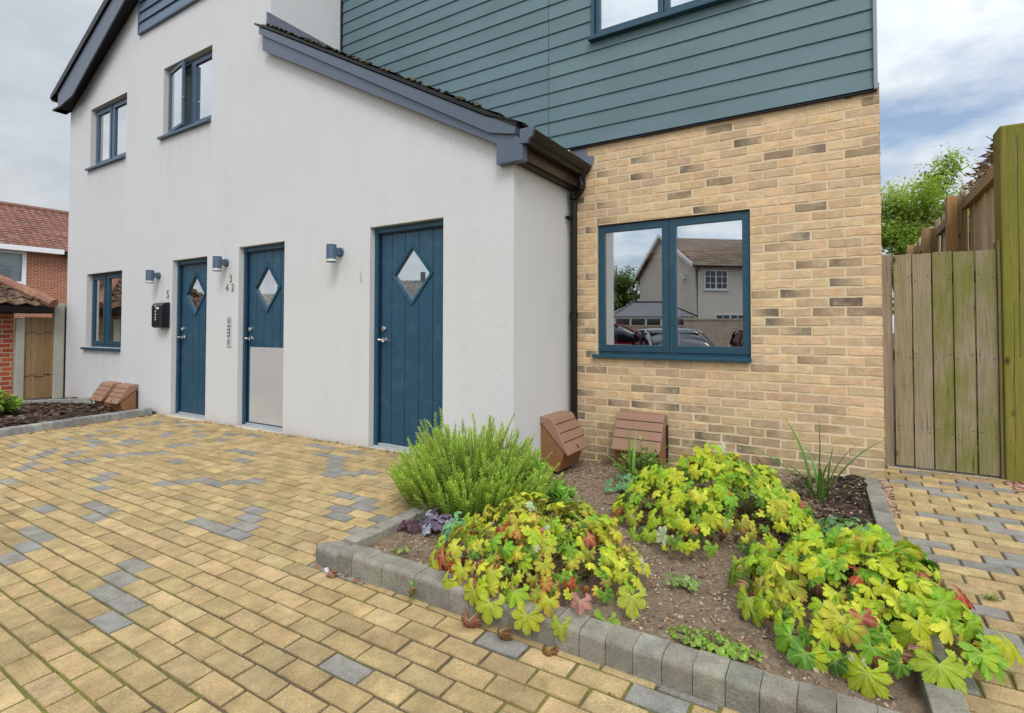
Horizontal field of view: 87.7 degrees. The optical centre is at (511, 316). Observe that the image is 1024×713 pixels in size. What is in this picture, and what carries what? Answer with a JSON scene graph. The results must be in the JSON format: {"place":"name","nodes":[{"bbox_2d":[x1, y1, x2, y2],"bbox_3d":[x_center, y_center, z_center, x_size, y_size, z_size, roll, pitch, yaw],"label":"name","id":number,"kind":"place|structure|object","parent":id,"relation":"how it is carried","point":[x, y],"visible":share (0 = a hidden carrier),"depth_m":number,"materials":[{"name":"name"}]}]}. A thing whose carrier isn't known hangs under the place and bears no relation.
{"place":"outdoors","nodes":[
{"label":"outdoors","id":0,"kind":"place"},
{"bbox_2d":[12,393,49,399],"bbox_3d":[-8.698,1.382,8.328,2.400,0.040,7.000,-1,-2,32],"label":"gravel strip","id":1,"kind":"object","parent":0,"point":[37,398],"depth_m":9.04,"materials":[{"name":"grey gravel"}]},
{"bbox_2d":[13,303,66,399],"bbox_3d":[-7.575,0.697,9.210,0.110,1.815,1.545,-1,-2,32],"label":"fence bay","id":2,"kind":"object","parent":1,"relation":"on","point":[39,364],"visible":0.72,"depth_m":8.81,"materials":[{"name":"brown wood"}]},
{"bbox_2d":[22,398,91,403],"bbox_3d":[-7.367,1.383,8.185,1.500,0.195,0.080,1,-1,-22],"label":"concrete edging","id":3,"kind":"object","parent":1,"relation":"on","point":[78,400],"visible":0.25,"depth_m":8.31,"materials":[{"name":"grey concrete"}]},
{"bbox_2d":[0,397,155,427],"bbox_3d":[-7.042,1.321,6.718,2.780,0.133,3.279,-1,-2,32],"label":"bark mulch","id":4,"kind":"object","parent":0,"point":[37,416],"visible":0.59,"depth_m":7.37,"materials":[{"name":"brown wood"}]},
{"bbox_2d":[0,390,25,415],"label":"hydrangea bush","id":5,"kind":"object","parent":4,"relation":"on","point":[10,404],"visible":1,"depth_m":7.16,"materials":[{"name":"green plant"}]},
{"bbox_2d":[89,381,121,406],"bbox_3d":[-6.041,1.189,7.918,0.387,0.414,0.271,-1,-2,32],"label":"meter box","id":6,"kind":"object","parent":4,"relation":"on","point":[101,393],"visible":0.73,"depth_m":7.84,"materials":[{"name":"brown plastic"}]},
{"bbox_2d":[105,383,137,410],"bbox_3d":[-5.604,1.183,7.646,0.387,0.414,0.271,-1,-2,32],"label":"meter box","id":7,"kind":"object","parent":4,"relation":"on","point":[122,396],"visible":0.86,"depth_m":7.59,"materials":[{"name":"brown plastic"}]},
{"bbox_2d":[0,414,739,712],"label":"driveway","id":8,"kind":"structure","parent":0,"point":[295,610],"depth_m":2.37,"materials":[{"name":"beige brick"}]},
{"bbox_2d":[0,418,614,707],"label":"joint moss","id":9,"kind":"object","parent":8,"relation":"on","point":[222,523],"visible":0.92,"depth_m":3.53,"materials":[{"name":"green plant"}]},
{"bbox_2d":[405,581,415,600],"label":"kerb weed","id":10,"kind":"object","parent":8,"relation":"on","point":[412,588],"visible":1,"depth_m":2.34,"materials":[{"name":"green plant"}]},
{"bbox_2d":[497,625,514,640],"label":"dead leaf","id":11,"kind":"object","parent":8,"relation":"on","point":[503,633],"visible":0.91,"depth_m":2.04,"materials":[{"name":"brown plant"}]},
{"bbox_2d":[27,415,1023,582],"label":"leaf litter","id":12,"kind":"object","parent":8,"relation":"on","point":[887,492],"visible":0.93,"depth_m":3.60,"materials":[{"name":"brown plant"}]},
{"bbox_2d":[542,645,558,656],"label":"dead leaf","id":13,"kind":"object","parent":8,"relation":"on","point":[550,651],"visible":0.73,"depth_m":1.95,"materials":[{"name":"brown plant"}]},
{"bbox_2d":[316,477,969,712],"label":"kerb edging","id":14,"kind":"object","parent":8,"relation":"on","point":[720,682],"visible":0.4,"depth_m":1.88,"materials":[{"name":"concrete"}]},
{"bbox_2d":[461,593,500,627],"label":"dead leaf","id":15,"kind":"object","parent":14,"relation":"on","point":[472,621],"visible":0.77,"depth_m":2.12,"materials":[{"name":"brown plant"}]},
{"bbox_2d":[12,333,997,476],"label":"ground","id":16,"kind":"structure","parent":0,"point":[894,428],"depth_m":5.47,"materials":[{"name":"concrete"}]},
{"bbox_2d":[0,275,58,400],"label":"garage","id":17,"kind":"structure","parent":16,"relation":"on","point":[17,297],"depth_m":8.55,"materials":[{"name":"red brick"}]},
{"bbox_2d":[0,201,68,357],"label":"brick house","id":18,"kind":"structure","parent":16,"relation":"on","point":[33,247],"depth_m":22.44,"materials":[{"name":"brick"}]},
{"bbox_2d":[0,249,26,284],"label":"window","id":19,"kind":"structure","parent":18,"relation":"in","point":[13,264],"depth_m":21.51,"materials":[{"name":"white paint"}]},
{"bbox_2d":[0,408,151,436],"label":"kerb edging","id":20,"kind":"object","parent":16,"relation":"on","point":[41,426],"visible":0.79,"depth_m":6.56,"materials":[{"name":"concrete"}]},
{"bbox_2d":[50,0,884,479],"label":"apartment house","id":21,"kind":"structure","parent":16,"relation":"on","point":[684,232],"depth_m":5.07,"materials":[{"name":"paint"}]},
{"bbox_2d":[80,272,121,350],"bbox_3d":[-6.390,-0.076,8.379,1.298,1.215,0.185,-1,-2,32],"label":"window","id":22,"kind":"structure","parent":21,"relation":"in","point":[107,287],"depth_m":8.40,"materials":[{"name":"blue glass"}]},
{"bbox_2d":[85,97,126,170],"bbox_3d":[-6.350,-2.875,8.421,1.323,1.003,0.185,-1,-2,32],"label":"window","id":23,"kind":"structure","parent":21,"relation":"in","point":[111,123],"depth_m":8.45,"materials":[{"name":"glass"}]},
{"bbox_2d":[145,270,160,283],"bbox_3d":[-4.957,-0.542,7.349,0.106,0.178,0.168,-1,-2,32],"label":"wall lamp","id":24,"kind":"object","parent":21,"relation":"attached to","point":[151,275],"visible":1,"depth_m":7.29,"materials":[{"name":"metal"}]},
{"bbox_2d":[151,302,169,327],"bbox_3d":[-4.786,-0.017,7.257,0.273,0.348,0.121,-1,-2,32],"label":"letterbox","id":25,"kind":"object","parent":21,"relation":"attached to","point":[160,315],"visible":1,"depth_m":7.20,"materials":[{"name":"black metal"}]},
{"bbox_2d":[157,51,211,139],"bbox_3d":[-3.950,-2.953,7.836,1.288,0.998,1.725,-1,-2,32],"label":"window","id":26,"kind":"structure","parent":21,"relation":"in","point":[190,83],"depth_m":7.16,"materials":[{"name":"glass"}]},
{"bbox_2d":[167,257,206,421],"bbox_3d":[-4.225,0.320,7.033,0.888,2.156,0.175,-1,-2,32],"label":"door","id":27,"kind":"structure","parent":21,"relation":"in","point":[192,274],"depth_m":7.12,"materials":[{"name":"teal paint"}]},
{"bbox_2d":[213,256,228,271],"bbox_3d":[-3.547,-0.633,6.473,0.106,0.178,0.168,-1,-2,32],"label":"wall lamp","id":28,"kind":"object","parent":21,"relation":"attached to","point":[218,262],"visible":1,"depth_m":6.42,"materials":[{"name":"metal"}]},
{"bbox_2d":[227,316,231,346],"bbox_3d":[-3.438,0.186,6.473,0.082,0.374,0.018,-1,-2,32],"label":"door entry panel","id":29,"kind":"object","parent":21,"relation":"attached to","point":[229,321],"visible":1,"depth_m":6.46,"materials":[{"name":"metal"}]},
{"bbox_2d":[233,243,284,433],"bbox_3d":[-2.896,0.274,6.206,0.909,2.213,0.175,-1,-2,32],"label":"door","id":30,"kind":"structure","parent":21,"relation":"in","point":[263,299],"depth_m":6.28,"materials":[{"name":"teal paint"}]},
{"bbox_2d":[326,244,343,262],"bbox_3d":[-1.799,-0.631,5.384,0.106,0.178,0.168,-1,-2,32],"label":"wall lamp","id":31,"kind":"object","parent":21,"relation":"attached to","point":[333,251],"visible":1,"depth_m":5.33,"materials":[{"name":"metal"}]},
{"bbox_2d":[369,219,442,453],"bbox_3d":[-0.946,0.237,5.087,0.952,2.221,0.335,-1,-2,32],"label":"door","id":32,"kind":"structure","parent":21,"relation":"in","point":[408,300],"depth_m":5.10,"materials":[{"name":"teal paint"}]},
{"bbox_2d":[588,0,730,42],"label":"window","id":33,"kind":"structure","parent":21,"relation":"in","point":[609,18],"depth_m":4.94,"materials":[{"name":"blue glass"}]},
{"bbox_2d":[592,211,751,362],"bbox_3d":[1.388,-0.240,4.771,1.391,1.254,0.141,-1,-2,32],"label":"window","id":34,"kind":"structure","parent":21,"relation":"in","point":[672,289],"depth_m":4.73,"materials":[{"name":"clear glass"}]},
{"bbox_2d":[881,142,983,315],"bbox_3d":[15.507,-2.295,19.757,6.948,7.980,6.778,-1,-2,32],"label":"broadleaf tree","id":35,"kind":"object","parent":16,"relation":"on","point":[901,230],"visible":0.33,"depth_m":19.18,"materials":[{"name":"green plant"}]},
{"bbox_2d":[887,465,999,478],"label":"gate sill","id":36,"kind":"structure","parent":16,"relation":"on","point":[941,471],"depth_m":4.08,"materials":[{"name":"concrete"}]},
{"bbox_2d":[906,164,994,445],"bbox_3d":[5.678,-0.021,7.288,0.200,2.599,7.630,-1,-2,32],"label":"timber fence","id":37,"kind":"object","parent":16,"relation":"on","point":[952,227],"visible":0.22,"depth_m":5.26,"materials":[{"name":"brown wood"}]},
{"bbox_2d":[960,135,995,195],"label":"dead ivy","id":38,"kind":"object","parent":37,"relation":"on","point":[982,168],"visible":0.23,"depth_m":4.51,"materials":[{"name":"brown plant"}]},
{"bbox_2d":[993,123,1023,482],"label":"gate post","id":39,"kind":"object","parent":16,"relation":"on","point":[1008,172],"visible":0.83,"depth_m":3.84,"materials":[{"name":"green wood"}]},
{"bbox_2d":[881,250,1000,475],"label":"timber gate","id":40,"kind":"structure","parent":39,"relation":"attached to","point":[965,357],"depth_m":4.06,"materials":[{"name":"brown wood"}]},
{"bbox_2d":[0,0,1023,332],"label":"sky","id":41,"kind":"structure","parent":0,"point":[950,71],"materials":[{"name":"white"}]},
{"bbox_2d":[366,461,927,712],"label":"planting bed soil","id":42,"kind":"structure","parent":0,"point":[905,692],"depth_m":2.39,"materials":[{"name":"brown soil"}]},
{"bbox_2d":[391,545,409,553],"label":"clover weed","id":43,"kind":"object","parent":42,"relation":"on","point":[398,551],"visible":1,"depth_m":2.71,"materials":[{"name":"green plant"}]},
{"bbox_2d":[396,520,421,532],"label":"heuchera plant","id":44,"kind":"object","parent":42,"relation":"on","point":[414,525],"visible":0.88,"depth_m":3.01,"materials":[{"name":"purple plant"}]},
{"bbox_2d":[411,507,454,535],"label":"heuchera plant","id":45,"kind":"object","parent":42,"relation":"on","point":[439,523],"visible":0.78,"depth_m":3.03,"materials":[{"name":"purple plant"}]},
{"bbox_2d":[440,511,469,543],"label":"aquilegia plant","id":46,"kind":"object","parent":42,"relation":"on","point":[451,524],"visible":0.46,"depth_m":2.86,"materials":[{"name":"green plant"}]},
{"bbox_2d":[384,407,562,520],"bbox_3d":[-0.280,0.932,3.469,1.260,0.719,0.980,-1,-2,32],"label":"rosemary bush","id":47,"kind":"object","parent":42,"relation":"on","point":[453,468],"visible":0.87,"depth_m":3.27,"materials":[{"name":"green plant"}]},
{"bbox_2d":[477,455,578,510],"bbox_3d":[0.038,1.072,3.439,0.828,0.370,0.605,-1,-2,32],"label":"leafy shrub","id":48,"kind":"object","parent":42,"relation":"on","point":[557,493],"visible":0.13,"depth_m":3.36,"materials":[{"name":"green plant"}]},
{"bbox_2d":[429,483,649,641],"bbox_3d":[0.184,1.059,2.561,1.076,0.376,1.103,-1,-2,32],"label":"geranium clump","id":49,"kind":"object","parent":42,"relation":"on","point":[544,535],"visible":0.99,"depth_m":2.30,"materials":[{"name":"green plant"}]},
{"bbox_2d":[540,410,588,471],"bbox_3d":[0.478,1.118,4.795,0.281,0.469,0.442,-1,-2,32],"label":"meter box","id":50,"kind":"object","parent":42,"relation":"on","point":[564,441],"visible":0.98,"depth_m":4.67,"materials":[{"name":"brown plastic"}]},
{"bbox_2d":[605,473,633,493],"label":"aquilegia plant","id":51,"kind":"object","parent":42,"relation":"on","point":[619,486],"visible":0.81,"depth_m":3.81,"materials":[{"name":"green plant"}]},
{"bbox_2d":[611,410,667,465],"bbox_3d":[1.124,1.097,4.708,0.442,0.469,0.272,-1,-2,32],"label":"meter box","id":52,"kind":"object","parent":42,"relation":"on","point":[650,428],"visible":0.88,"depth_m":4.67,"materials":[{"name":"brown plastic"}]},
{"bbox_2d":[601,423,678,479],"bbox_3d":[1.009,1.050,4.031,0.830,0.488,0.432,-1,-2,32],"label":"daylily plant","id":53,"kind":"object","parent":42,"relation":"on","point":[633,464],"visible":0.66,"depth_m":4.10,"materials":[{"name":"green plant"}]},
{"bbox_2d":[611,435,669,480],"bbox_3d":[1.039,1.146,4.235,0.506,0.379,0.368,-1,-2,32],"label":"leafy weed","id":54,"kind":"object","parent":42,"relation":"on","point":[643,457],"visible":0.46,"depth_m":4.25,"materials":[{"name":"green plant"}]},
{"bbox_2d":[663,572,702,590],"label":"clover weed","id":55,"kind":"object","parent":42,"relation":"on","point":[692,584],"visible":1,"depth_m":2.34,"materials":[{"name":"green plant"}]},
{"bbox_2d":[666,624,763,662],"bbox_3d":[0.730,1.180,1.937,0.332,0.052,0.150,-1,-2,32],"label":"clover weed","id":56,"kind":"object","parent":42,"relation":"on","point":[728,648],"visible":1,"depth_m":1.92,"materials":[{"name":"green plant"}]},
{"bbox_2d":[611,442,820,564],"bbox_3d":[1.177,1.027,3.256,1.126,0.514,1.360,0,-1,4],"label":"geranium clump","id":57,"kind":"object","parent":42,"relation":"on","point":[763,489],"visible":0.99,"depth_m":2.90,"materials":[{"name":"green plant"}]},
{"bbox_2d":[736,414,895,501],"bbox_3d":[1.896,0.925,3.493,1.050,0.559,0.492,-1,-2,32],"label":"daylily plant","id":58,"kind":"object","parent":42,"relation":"on","point":[819,477],"visible":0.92,"depth_m":3.49,"materials":[{"name":"green plant"}]},
{"bbox_2d":[816,516,891,547],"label":"aquilegia plant","id":59,"kind":"object","parent":42,"relation":"on","point":[829,520],"visible":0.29,"depth_m":2.85,"materials":[{"name":"green plant"}]},
{"bbox_2d":[728,523,1023,699],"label":"geranium clump","id":60,"kind":"object","parent":42,"relation":"on","point":[923,607],"visible":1,"depth_m":1.87,"materials":[{"name":"green plant"}]},
{"bbox_2d":[943,581,953,590],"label":"grass weed","id":61,"kind":"object","parent":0,"point":[946,587],"depth_m":2.35,"materials":[{"name":"green plant"}]},
{"bbox_2d":[879,467,1023,712],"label":"garden path","id":62,"kind":"structure","parent":0,"point":[965,533],"depth_m":2.80,"materials":[{"name":"beige brick"}]},
{"bbox_2d":[979,591,1001,601],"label":"grass weed","id":63,"kind":"object","parent":62,"relation":"on","point":[990,597],"depth_m":2.27,"materials":[{"name":"green plant"}]}
]}

